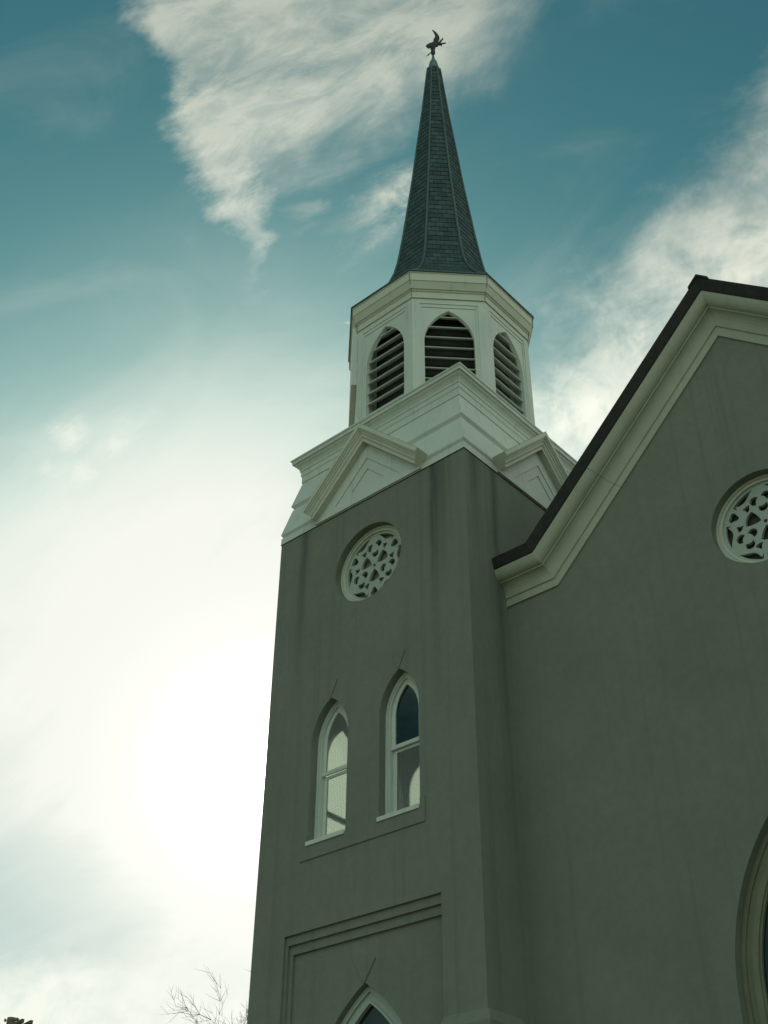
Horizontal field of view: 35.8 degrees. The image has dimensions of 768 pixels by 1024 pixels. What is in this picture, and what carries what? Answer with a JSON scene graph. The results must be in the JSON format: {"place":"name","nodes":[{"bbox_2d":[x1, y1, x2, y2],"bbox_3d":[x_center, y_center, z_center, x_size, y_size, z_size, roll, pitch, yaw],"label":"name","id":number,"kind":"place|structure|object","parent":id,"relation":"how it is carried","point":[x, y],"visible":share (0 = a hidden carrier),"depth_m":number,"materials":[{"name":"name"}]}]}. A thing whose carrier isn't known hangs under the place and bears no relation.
{"place":"outdoors","nodes":[
{"label":"outdoors","id":0,"kind":"place"},
{"bbox_2d":[0,0,767,1023],"label":"sky","id":1,"kind":"structure","parent":0,"point":[199,198],"materials":[{"name":"blue"}]},
{"bbox_2d":[247,55,767,1023],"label":"church","id":2,"kind":"structure","parent":0,"point":[519,697],"depth_m":20.10,"materials":[{"name":"paint"}]},
{"bbox_2d":[305,701,347,846],"bbox_3d":[-0.910,4.621,21.385,0.914,2.758,0.345,-28,-45,32],"label":"window","id":3,"kind":"structure","parent":2,"relation":"in","point":[330,805],"depth_m":21.46,"materials":[{"name":"white glass"}]},
{"bbox_2d":[341,525,400,600],"bbox_3d":[-0.168,1.064,23.444,1.724,1.724,0.160,-28,-45,32],"label":"round window","id":4,"kind":"structure","parent":2,"relation":"in","point":[374,558],"depth_m":23.55,"materials":[{"name":"paint"}]},
{"bbox_2d":[341,986,402,1023],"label":"arched window","id":5,"kind":"structure","parent":2,"relation":"in","point":[370,1007],"depth_m":18.55,"materials":[{"name":"white wood"}]},
{"bbox_2d":[376,672,419,821],"bbox_3d":[0.341,3.963,20.496,0.914,2.758,0.345,-28,-45,32],"label":"window","id":6,"kind":"structure","parent":2,"relation":"in","point":[402,766],"depth_m":20.42,"materials":[{"name":"white paint"}]},
{"bbox_2d":[426,30,445,56],"bbox_3d":[1.642,-14.822,37.514,0.644,1.506,0.157,-4,-37,6],"label":"weathervane","id":7,"kind":"object","parent":2,"relation":"on","point":[434,44],"visible":1,"depth_m":37.46,"materials":[{"name":"brown metal"}]},
{"bbox_2d":[716,474,767,562],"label":"round window","id":8,"kind":"structure","parent":2,"relation":"in","point":[742,522],"depth_m":19.31,"materials":[{"name":"white wood"}]},
{"bbox_2d":[741,830,767,1023],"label":"arched window","id":9,"kind":"structure","parent":2,"relation":"in","point":[754,931],"depth_m":15.96,"materials":[{"name":"white wood"}]},
{"label":"ground","id":10,"kind":"structure","parent":0,"visible":0},
{"bbox_2d":[4,1017,32,1023],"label":"tree","id":11,"kind":"object","parent":10,"relation":"on","point":[11,1020],"visible":1,"depth_m":31.00,"materials":[{"name":"green plant"}]},
{"bbox_2d":[161,969,249,1023],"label":"bare tree","id":12,"kind":"object","parent":10,"relation":"on","point":[182,995],"visible":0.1,"depth_m":33.16,"materials":[{"name":"brown plant"}]}
]}

